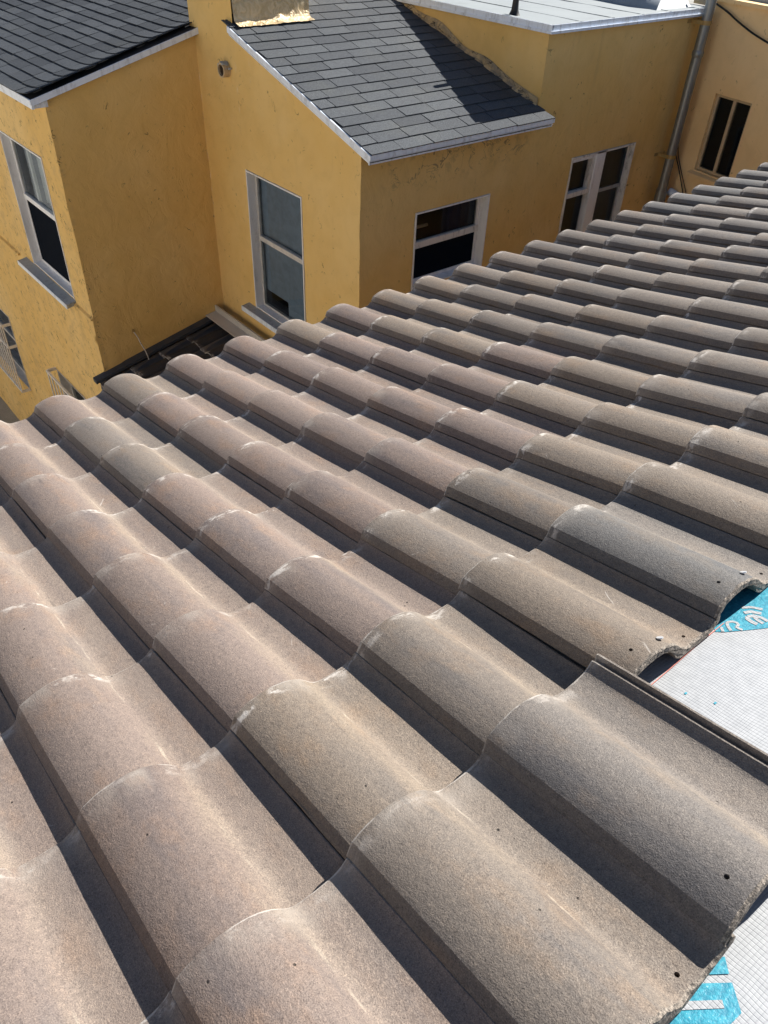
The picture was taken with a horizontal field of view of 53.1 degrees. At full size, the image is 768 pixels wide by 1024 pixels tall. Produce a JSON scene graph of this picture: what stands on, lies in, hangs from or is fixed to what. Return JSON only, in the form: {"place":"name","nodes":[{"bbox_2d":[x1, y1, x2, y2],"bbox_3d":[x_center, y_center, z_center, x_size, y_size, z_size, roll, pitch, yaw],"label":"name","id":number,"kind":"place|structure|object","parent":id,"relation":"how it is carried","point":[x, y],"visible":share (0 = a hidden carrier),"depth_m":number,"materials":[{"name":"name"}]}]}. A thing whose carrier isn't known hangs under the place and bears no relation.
{"place":"outdoors","nodes":[
{"label":"outdoors","id":0,"kind":"place"},
{"bbox_2d":[0,0,704,422],"bbox_3d":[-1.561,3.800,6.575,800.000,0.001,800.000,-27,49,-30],"label":"ground","id":1,"kind":"structure","parent":0,"point":[8,414],"depth_m":12.67,"materials":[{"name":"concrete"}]},
{"bbox_2d":[0,0,704,420],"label":"ochre house","id":2,"kind":"structure","parent":1,"relation":"on","point":[172,172],"depth_m":6.85,"materials":[{"name":"paint"}]},
{"bbox_2d":[0,309,30,392],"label":"window","id":3,"kind":"structure","parent":2,"relation":"in","point":[9,352],"depth_m":11.07,"materials":[{"name":"metal"}]},
{"bbox_2d":[0,112,75,309],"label":"window","id":4,"kind":"structure","parent":2,"relation":"in","point":[26,168],"depth_m":7.86,"materials":[{"name":"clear glass"}]},
{"bbox_2d":[241,169,305,333],"bbox_3d":[-0.762,-2.408,7.284,0.769,1.780,1.480,-27,49,-30],"label":"window","id":5,"kind":"structure","parent":2,"relation":"in","point":[275,212],"depth_m":7.24,"materials":[{"name":"glass"}]},
{"bbox_2d":[359,193,489,290],"bbox_3d":[0.359,-2.474,6.935,1.470,1.115,0.696,-27,49,-30],"label":"window","id":6,"kind":"structure","parent":2,"relation":"in","point":[447,237],"depth_m":6.86,"materials":[{"name":"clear glass"}]},
{"bbox_2d":[520,142,635,233],"bbox_3d":[1.931,-3.218,7.883,1.579,1.365,0.560,-27,49,-30],"label":"window","id":7,"kind":"structure","parent":2,"relation":"in","point":[597,181],"depth_m":7.72,"materials":[{"name":"clear glass"}]},
{"bbox_2d":[653,0,716,202],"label":"drainpipe","id":8,"kind":"object","parent":2,"relation":"attached to","point":[669,154],"visible":0.74,"depth_m":7.55,"materials":[{"name":"white metal"}]},
{"bbox_2d":[665,0,767,202],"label":"peach house","id":9,"kind":"structure","parent":1,"relation":"on","point":[724,131],"depth_m":7.38,"materials":[{"name":"paint"}]},
{"bbox_2d":[686,94,751,185],"bbox_3d":[3.579,-3.761,7.659,0.743,1.000,0.733,-27,49,-30],"label":"window","id":10,"kind":"structure","parent":9,"relation":"in","point":[729,117],"depth_m":7.60,"materials":[{"name":"black glass"}]},
{"bbox_3d":[1.791,2.118,3.344,9.650,6.996,6.297,-27,49,-30],"label":"tiled house","id":11,"kind":"object","parent":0,"visible":0},
{"bbox_2d":[638,586,767,1023],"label":"underlayment","id":12,"kind":"object","parent":11,"relation":"on","point":[718,674],"visible":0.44,"depth_m":1.35,"materials":[{"name":"white plastic"}]},
{"bbox_2d":[0,497,45,554],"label":"roof tile","id":13,"kind":"object","parent":12,"relation":"on","point":[20,532],"visible":0.37,"depth_m":2.21,"materials":[{"name":"concrete"}]},
{"bbox_2d":[0,412,61,447],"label":"roof tile","id":14,"kind":"object","parent":12,"relation":"on","point":[34,430],"visible":0.45,"depth_m":2.84,"materials":[{"name":"concrete"}]},
{"bbox_2d":[0,719,75,868],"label":"roof tile","id":15,"kind":"object","parent":12,"relation":"on","point":[36,819],"visible":0.54,"depth_m":1.29,"materials":[{"name":"concrete"}]},
{"bbox_2d":[0,537,90,610],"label":"roof tile","id":16,"kind":"object","parent":12,"relation":"on","point":[45,572],"visible":0.5,"depth_m":1.95,"materials":[{"name":"concrete"}]},
{"bbox_2d":[0,436,96,498],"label":"roof tile","id":17,"kind":"object","parent":12,"relation":"on","point":[63,456],"visible":0.62,"depth_m":2.56,"materials":[{"name":"concrete"}]},
{"bbox_2d":[0,585,149,715],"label":"roof tile","id":18,"kind":"object","parent":12,"relation":"on","point":[91,630],"visible":0.5,"depth_m":1.66,"materials":[{"name":"concrete"}]},
{"bbox_2d":[12,464,139,537],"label":"roof tile","id":19,"kind":"object","parent":12,"relation":"on","point":[45,501],"visible":0.65,"depth_m":2.31,"materials":[{"name":"concrete"}]},
{"bbox_2d":[0,825,168,1023],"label":"roof tile","id":20,"kind":"object","parent":12,"relation":"on","point":[72,950],"visible":0.84,"depth_m":1.05,"materials":[{"name":"concrete"}]},
{"bbox_2d":[34,390,134,436],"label":"roof tile","id":21,"kind":"object","parent":12,"relation":"on","point":[59,414],"visible":0.62,"depth_m":2.94,"materials":[{"name":"concrete"}]},
{"bbox_2d":[63,411,174,465],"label":"roof tile","id":22,"kind":"object","parent":12,"relation":"on","point":[94,439],"visible":0.59,"depth_m":2.70,"materials":[{"name":"concrete"}]},
{"bbox_2d":[47,498,192,586],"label":"roof tile","id":23,"kind":"object","parent":12,"relation":"on","point":[89,544],"visible":0.69,"depth_m":2.06,"materials":[{"name":"concrete"}]},
{"bbox_2d":[16,649,227,822],"bbox_3d":[-0.457,0.402,1.395,0.298,0.071,0.426,-27,36,-30],"label":"roof tile","id":24,"kind":"object","parent":12,"relation":"on","point":[89,736],"visible":0.69,"depth_m":1.40,"materials":[{"name":"concrete"}]},
{"bbox_2d":[103,369,199,417],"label":"roof tile","id":25,"kind":"object","parent":12,"relation":"on","point":[130,391],"visible":0.59,"depth_m":3.08,"materials":[{"name":"concrete"}]},
{"bbox_2d":[99,435,222,498],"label":"roof tile","id":26,"kind":"object","parent":12,"relation":"on","point":[136,469],"visible":0.58,"depth_m":2.45,"materials":[{"name":"concrete"}]},
{"bbox_2d":[140,991,187,1023],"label":"roof tile","id":27,"kind":"object","parent":12,"relation":"on","point":[167,1011],"visible":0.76,"depth_m":0.96,"materials":[{"name":"concrete"}]},
{"bbox_2d":[93,538,262,649],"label":"roof tile","id":28,"kind":"object","parent":12,"relation":"on","point":[149,597],"visible":0.58,"depth_m":1.80,"materials":[{"name":"concrete"}]},
{"bbox_2d":[136,387,244,436],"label":"roof tile","id":29,"kind":"object","parent":12,"relation":"on","point":[171,413],"visible":0.72,"depth_m":2.83,"materials":[{"name":"concrete"}]},
{"bbox_2d":[76,730,344,990],"bbox_3d":[-0.239,0.511,1.145,0.298,0.071,0.426,-27,39,-30],"label":"roof tile","id":30,"kind":"object","parent":12,"relation":"on","point":[196,856],"visible":0.69,"depth_m":1.15,"materials":[{"name":"concrete"}]},
{"bbox_2d":[142,463,281,539],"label":"roof tile","id":31,"kind":"object","parent":12,"relation":"on","point":[188,504],"visible":0.66,"depth_m":2.20,"materials":[{"name":"concrete"}]},
{"bbox_2d":[165,351,259,389],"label":"roof tile","id":32,"kind":"object","parent":12,"relation":"on","point":[196,371],"visible":0.66,"depth_m":3.22,"materials":[{"name":"concrete"}]},
{"bbox_2d":[177,409,296,471],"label":"roof tile","id":33,"kind":"object","parent":12,"relation":"on","point":[217,440],"visible":0.7,"depth_m":2.59,"materials":[{"name":"concrete"}]},
{"bbox_2d":[152,589,351,731],"bbox_3d":[-0.241,0.292,1.537,0.298,0.071,0.426,-27,35,-30],"label":"roof tile","id":34,"kind":"object","parent":12,"relation":"on","point":[225,667],"visible":0.68,"depth_m":1.54,"materials":[{"name":"concrete"}]},
{"bbox_2d":[202,367,307,410],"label":"roof tile","id":35,"kind":"object","parent":12,"relation":"on","point":[237,389],"visible":0.62,"depth_m":2.98,"materials":[{"name":"concrete"}]},
{"bbox_2d":[223,333,314,371],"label":"roof tile","id":36,"kind":"object","parent":12,"relation":"on","point":[253,351],"visible":0.7,"depth_m":3.35,"materials":[{"name":"concrete"}]},
{"bbox_2d":[195,497,357,591],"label":"roof tile","id":37,"kind":"object","parent":12,"relation":"on","point":[257,550],"visible":0.67,"depth_m":1.95,"materials":[{"name":"concrete"}]},
{"bbox_2d":[226,433,359,498],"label":"roof tile","id":38,"kind":"object","parent":12,"relation":"on","point":[278,471],"visible":0.63,"depth_m":2.34,"materials":[{"name":"concrete"}]},
{"bbox_2d":[247,385,362,436],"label":"roof tile","id":39,"kind":"object","parent":12,"relation":"on","point":[293,414],"visible":0.68,"depth_m":2.72,"materials":[{"name":"concrete"}]},
{"bbox_2d":[263,347,364,386],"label":"roof tile","id":40,"kind":"object","parent":12,"relation":"on","point":[303,370],"visible":0.65,"depth_m":3.11,"materials":[{"name":"concrete"}]},
{"bbox_2d":[276,317,365,351],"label":"roof tile","id":41,"kind":"object","parent":12,"relation":"on","point":[306,333],"visible":0.66,"depth_m":3.49,"materials":[{"name":"concrete"}]},
{"bbox_2d":[171,858,495,1023],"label":"roof tile","id":42,"kind":"object","parent":12,"relation":"on","point":[344,944],"visible":0.97,"depth_m":0.96,"materials":[{"name":"concrete"}]},
{"bbox_2d":[230,652,479,858],"bbox_3d":[-0.024,0.401,1.288,0.298,0.071,0.426,-27,39,-30],"label":"roof tile","id":43,"kind":"object","parent":12,"relation":"on","point":[350,749],"visible":0.66,"depth_m":1.29,"materials":[{"name":"concrete"}]},
{"bbox_2d":[264,539,455,672],"bbox_3d":[-0.027,0.182,1.679,0.298,0.071,0.426,-27,35,-30],"label":"roof tile","id":44,"kind":"object","parent":12,"relation":"on","point":[349,601],"visible":0.73,"depth_m":1.68,"materials":[{"name":"concrete"}]},
{"bbox_2d":[284,461,440,541],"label":"roof tile","id":45,"kind":"object","parent":12,"relation":"on","point":[354,503],"visible":0.66,"depth_m":2.08,"materials":[{"name":"concrete"}]},
{"bbox_2d":[300,406,429,463],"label":"roof tile","id":46,"kind":"object","parent":12,"relation":"on","point":[356,438],"visible":0.66,"depth_m":2.48,"materials":[{"name":"concrete"}]},
{"bbox_2d":[310,363,422,411],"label":"roof tile","id":47,"kind":"object","parent":12,"relation":"on","point":[359,388],"visible":0.66,"depth_m":2.86,"materials":[{"name":"concrete"}]},
{"bbox_2d":[318,329,418,365],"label":"roof tile","id":48,"kind":"object","parent":12,"relation":"on","point":[365,347],"visible":0.69,"depth_m":3.25,"materials":[{"name":"concrete"}]},
{"bbox_2d":[325,302,412,332],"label":"roof tile","id":49,"kind":"object","parent":12,"relation":"on","point":[363,318],"visible":0.59,"depth_m":3.63,"materials":[{"name":"concrete"}]},
{"bbox_2d":[371,288,455,316],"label":"roof tile","id":50,"kind":"object","parent":12,"relation":"on","point":[410,301],"visible":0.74,"depth_m":3.76,"materials":[{"name":"concrete"}]},
{"bbox_2d":[369,313,464,346],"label":"roof tile","id":51,"kind":"object","parent":12,"relation":"on","point":[415,328],"visible":0.69,"depth_m":3.38,"materials":[{"name":"concrete"}]},
{"bbox_2d":[369,343,477,383],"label":"roof tile","id":52,"kind":"object","parent":12,"relation":"on","point":[420,363],"visible":0.69,"depth_m":3.00,"materials":[{"name":"concrete"}]},
{"bbox_2d":[366,381,491,436],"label":"roof tile","id":53,"kind":"object","parent":12,"relation":"on","point":[426,405],"visible":0.71,"depth_m":2.61,"materials":[{"name":"concrete"}]},
{"bbox_2d":[364,430,512,499],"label":"roof tile","id":54,"kind":"object","parent":12,"relation":"on","point":[434,463],"visible":0.66,"depth_m":2.23,"materials":[{"name":"concrete"}]},
{"bbox_2d":[360,496,542,605],"bbox_3d":[0.188,0.074,1.819,0.298,0.071,0.426,-27,35,-30],"label":"roof tile","id":55,"kind":"object","parent":12,"relation":"on","point":[448,544],"visible":0.69,"depth_m":1.83,"materials":[{"name":"concrete"}]},
{"bbox_2d":[458,536,719,675],"bbox_3d":[0.407,0.178,1.565,0.298,0.071,0.428,-27,37,-30],"label":"roof tile","id":56,"kind":"object","parent":55,"relation":"on","point":[584,610],"visible":0.98,"depth_m":1.53,"materials":[{"name":"concrete"}]},
{"bbox_2d":[413,275,495,300],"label":"roof tile","id":57,"kind":"object","parent":12,"relation":"on","point":[452,286],"visible":0.67,"depth_m":3.89,"materials":[{"name":"concrete"}]},
{"bbox_2d":[415,297,509,327],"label":"roof tile","id":58,"kind":"object","parent":12,"relation":"on","point":[462,312],"visible":0.69,"depth_m":3.52,"materials":[{"name":"concrete"}]},
{"bbox_2d":[356,590,586,754],"bbox_3d":[0.194,0.293,1.427,0.298,0.071,0.426,-27,39,-30],"label":"roof tile","id":59,"kind":"object","parent":12,"relation":"on","point":[469,670],"visible":0.66,"depth_m":1.43,"materials":[{"name":"concrete"}]},
{"bbox_2d":[420,325,525,363],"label":"roof tile","id":60,"kind":"object","parent":12,"relation":"on","point":[471,342],"visible":0.66,"depth_m":3.13,"materials":[{"name":"concrete"}]},
{"bbox_2d":[426,359,546,406],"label":"roof tile","id":61,"kind":"object","parent":12,"relation":"on","point":[482,380],"visible":0.66,"depth_m":2.75,"materials":[{"name":"concrete"}]},
{"bbox_2d":[453,262,532,285],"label":"roof tile","id":62,"kind":"object","parent":12,"relation":"on","point":[490,273],"visible":0.69,"depth_m":4.03,"materials":[{"name":"concrete"}]},
{"bbox_2d":[434,401,575,462],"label":"roof tile","id":63,"kind":"object","parent":12,"relation":"on","point":[504,431],"visible":0.74,"depth_m":2.36,"materials":[{"name":"concrete"}]},
{"bbox_2d":[459,283,551,310],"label":"roof tile","id":64,"kind":"object","parent":12,"relation":"on","point":[503,296],"visible":0.75,"depth_m":3.65,"materials":[{"name":"concrete"}]},
{"bbox_2d":[469,308,570,342],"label":"roof tile","id":65,"kind":"object","parent":12,"relation":"on","point":[518,324],"visible":0.7,"depth_m":3.27,"materials":[{"name":"concrete"}]},
{"bbox_2d":[489,251,568,272],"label":"roof tile","id":66,"kind":"object","parent":12,"relation":"on","point":[527,261],"visible":0.7,"depth_m":4.16,"materials":[{"name":"concrete"}]},
{"bbox_2d":[444,458,617,548],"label":"roof tile","id":67,"kind":"object","parent":12,"relation":"on","point":[535,500],"visible":0.66,"depth_m":1.96,"materials":[{"name":"concrete"}]},
{"bbox_2d":[480,338,596,380],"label":"roof tile","id":68,"kind":"object","parent":12,"relation":"on","point":[536,358],"visible":0.67,"depth_m":2.88,"materials":[{"name":"concrete"}]},
{"bbox_2d":[346,752,735,1023],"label":"roof tile","id":69,"kind":"object","parent":12,"relation":"on","point":[510,898],"visible":0.99,"depth_m":1.01,"materials":[{"name":"concrete"}]},
{"bbox_2d":[499,269,587,294],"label":"roof tile","id":70,"kind":"object","parent":12,"relation":"on","point":[541,281],"visible":0.73,"depth_m":3.78,"materials":[{"name":"concrete"}]},
{"bbox_2d":[523,240,595,259],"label":"roof tile","id":71,"kind":"object","parent":12,"relation":"on","point":[561,249],"visible":0.59,"depth_m":4.30,"materials":[{"name":"concrete"}]},
{"bbox_2d":[513,292,611,322],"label":"roof tile","id":72,"kind":"object","parent":12,"relation":"on","point":[563,307],"visible":0.73,"depth_m":3.40,"materials":[{"name":"concrete"}]},
{"bbox_2d":[494,375,633,428],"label":"roof tile","id":73,"kind":"object","parent":12,"relation":"on","point":[569,403],"visible":0.75,"depth_m":2.50,"materials":[{"name":"concrete"}]},
{"bbox_2d":[536,257,623,280],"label":"roof tile","id":74,"kind":"object","parent":12,"relation":"on","point":[584,269],"visible":0.73,"depth_m":3.92,"materials":[{"name":"concrete"}]},
{"bbox_2d":[529,319,642,355],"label":"roof tile","id":75,"kind":"object","parent":12,"relation":"on","point":[584,337],"visible":0.65,"depth_m":3.02,"materials":[{"name":"concrete"}]},
{"bbox_2d":[556,229,616,248],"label":"roof tile","id":76,"kind":"object","parent":12,"relation":"on","point":[592,238],"visible":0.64,"depth_m":4.43,"materials":[{"name":"concrete"}]},
{"bbox_2d":[516,422,681,494],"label":"roof tile","id":77,"kind":"object","parent":12,"relation":"on","point":[609,462],"visible":0.7,"depth_m":2.10,"materials":[{"name":"concrete"}]},
{"bbox_2d":[553,277,649,305],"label":"roof tile","id":78,"kind":"object","parent":12,"relation":"on","point":[607,292],"visible":0.64,"depth_m":3.54,"materials":[{"name":"concrete"}]},
{"bbox_2d":[572,246,639,266],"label":"roof tile","id":79,"kind":"object","parent":12,"relation":"on","point":[620,257],"visible":0.71,"depth_m":4.05,"materials":[{"name":"concrete"}]},
{"bbox_2d":[550,352,681,399],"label":"roof tile","id":80,"kind":"object","parent":12,"relation":"on","point":[620,376],"visible":0.75,"depth_m":2.63,"materials":[{"name":"concrete"}]},
{"bbox_2d":[482,654,767,945],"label":"roof tile","id":81,"kind":"object","parent":12,"relation":"on","point":[664,794],"visible":1,"depth_m":1.15,"materials":[{"name":"concrete"}]},
{"bbox_2d":[574,303,683,334],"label":"roof tile","id":82,"kind":"object","parent":12,"relation":"on","point":[629,318],"visible":0.73,"depth_m":3.15,"materials":[{"name":"concrete"}]},
{"bbox_2d":[591,264,682,289],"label":"roof tile","id":83,"kind":"object","parent":12,"relation":"on","point":[639,276],"visible":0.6,"depth_m":3.67,"materials":[{"name":"concrete"}]},
{"bbox_2d":[604,234,671,253],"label":"roof tile","id":84,"kind":"object","parent":12,"relation":"on","point":[645,244],"visible":0.65,"depth_m":4.19,"materials":[{"name":"concrete"}]},
{"bbox_2d":[546,491,767,619],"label":"roof tile","id":85,"kind":"object","parent":12,"relation":"on","point":[712,571],"visible":0.99,"depth_m":1.67,"materials":[{"name":"concrete"}]},
{"bbox_2d":[581,396,737,459],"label":"roof tile","id":86,"kind":"object","parent":12,"relation":"on","point":[671,428],"visible":0.73,"depth_m":2.24,"materials":[{"name":"concrete"}]},
{"bbox_2d":[627,252,700,274],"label":"roof tile","id":87,"kind":"object","parent":12,"relation":"on","point":[673,263],"visible":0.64,"depth_m":3.81,"materials":[{"name":"concrete"}]},
{"bbox_2d":[600,331,728,373],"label":"roof tile","id":88,"kind":"object","parent":12,"relation":"on","point":[664,352],"visible":0.77,"depth_m":2.77,"materials":[{"name":"concrete"}]},
{"bbox_2d":[615,287,721,315],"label":"roof tile","id":89,"kind":"object","parent":12,"relation":"on","point":[676,302],"visible":0.69,"depth_m":3.29,"materials":[{"name":"concrete"}]},
{"bbox_2d":[634,224,702,241],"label":"roof tile","id":90,"kind":"object","parent":12,"relation":"on","point":[671,232],"visible":0.66,"depth_m":4.32,"materials":[{"name":"concrete"}]},
{"bbox_2d":[621,451,767,548],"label":"roof tile","id":91,"kind":"object","parent":12,"relation":"on","point":[724,497],"visible":0.99,"depth_m":1.84,"materials":[{"name":"concrete"}]},
{"bbox_2d":[662,214,728,229],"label":"roof tile","id":92,"kind":"object","parent":12,"relation":"on","point":[699,222],"visible":0.68,"depth_m":4.46,"materials":[{"name":"concrete"}]},
{"bbox_2d":[659,240,732,259],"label":"roof tile","id":93,"kind":"object","parent":12,"relation":"on","point":[704,249],"visible":0.74,"depth_m":3.94,"materials":[{"name":"concrete"}]},
{"bbox_2d":[653,272,739,297],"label":"roof tile","id":94,"kind":"object","parent":12,"relation":"on","point":[706,284],"visible":0.72,"depth_m":3.42,"materials":[{"name":"concrete"}]},
{"bbox_2d":[635,369,767,420],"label":"roof tile","id":95,"kind":"object","parent":12,"relation":"on","point":[723,397],"visible":0.88,"depth_m":2.38,"materials":[{"name":"concrete"}]},
{"bbox_2d":[645,313,767,349],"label":"roof tile","id":96,"kind":"object","parent":12,"relation":"on","point":[712,331],"visible":0.88,"depth_m":2.90,"materials":[{"name":"concrete"}]},
{"bbox_2d":[690,228,757,246],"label":"roof tile","id":97,"kind":"object","parent":12,"relation":"on","point":[729,237],"visible":0.88,"depth_m":4.08,"materials":[{"name":"concrete"}]},
{"bbox_2d":[684,416,767,477],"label":"roof tile","id":98,"kind":"object","parent":12,"relation":"on","point":[742,443],"visible":1,"depth_m":2.01,"materials":[{"name":"concrete"}]},
{"bbox_2d":[687,346,767,386],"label":"roof tile","id":99,"kind":"object","parent":12,"relation":"on","point":[749,365],"visible":1,"depth_m":2.52,"materials":[{"name":"concrete"}]},
{"bbox_2d":[687,294,767,327],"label":"roof tile","id":100,"kind":"object","parent":12,"relation":"on","point":[750,311],"visible":1,"depth_m":3.04,"materials":[{"name":"concrete"}]},
{"bbox_2d":[688,258,767,281],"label":"roof tile","id":101,"kind":"object","parent":12,"relation":"on","point":[738,269],"visible":0.97,"depth_m":3.56,"materials":[{"name":"concrete"}]},
{"bbox_2d":[720,244,767,263],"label":"roof tile","id":102,"kind":"object","parent":12,"relation":"on","point":[755,253],"visible":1,"depth_m":3.73,"materials":[{"name":"concrete"}]},
{"bbox_2d":[725,279,767,300],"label":"roof tile","id":103,"kind":"object","parent":12,"relation":"on","point":[758,290],"visible":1,"depth_m":3.21,"materials":[{"name":"concrete"}]},
{"bbox_2d":[731,327,767,351],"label":"roof tile","id":104,"kind":"object","parent":12,"relation":"on","point":[753,338],"visible":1,"depth_m":2.70,"materials":[{"name":"concrete"}]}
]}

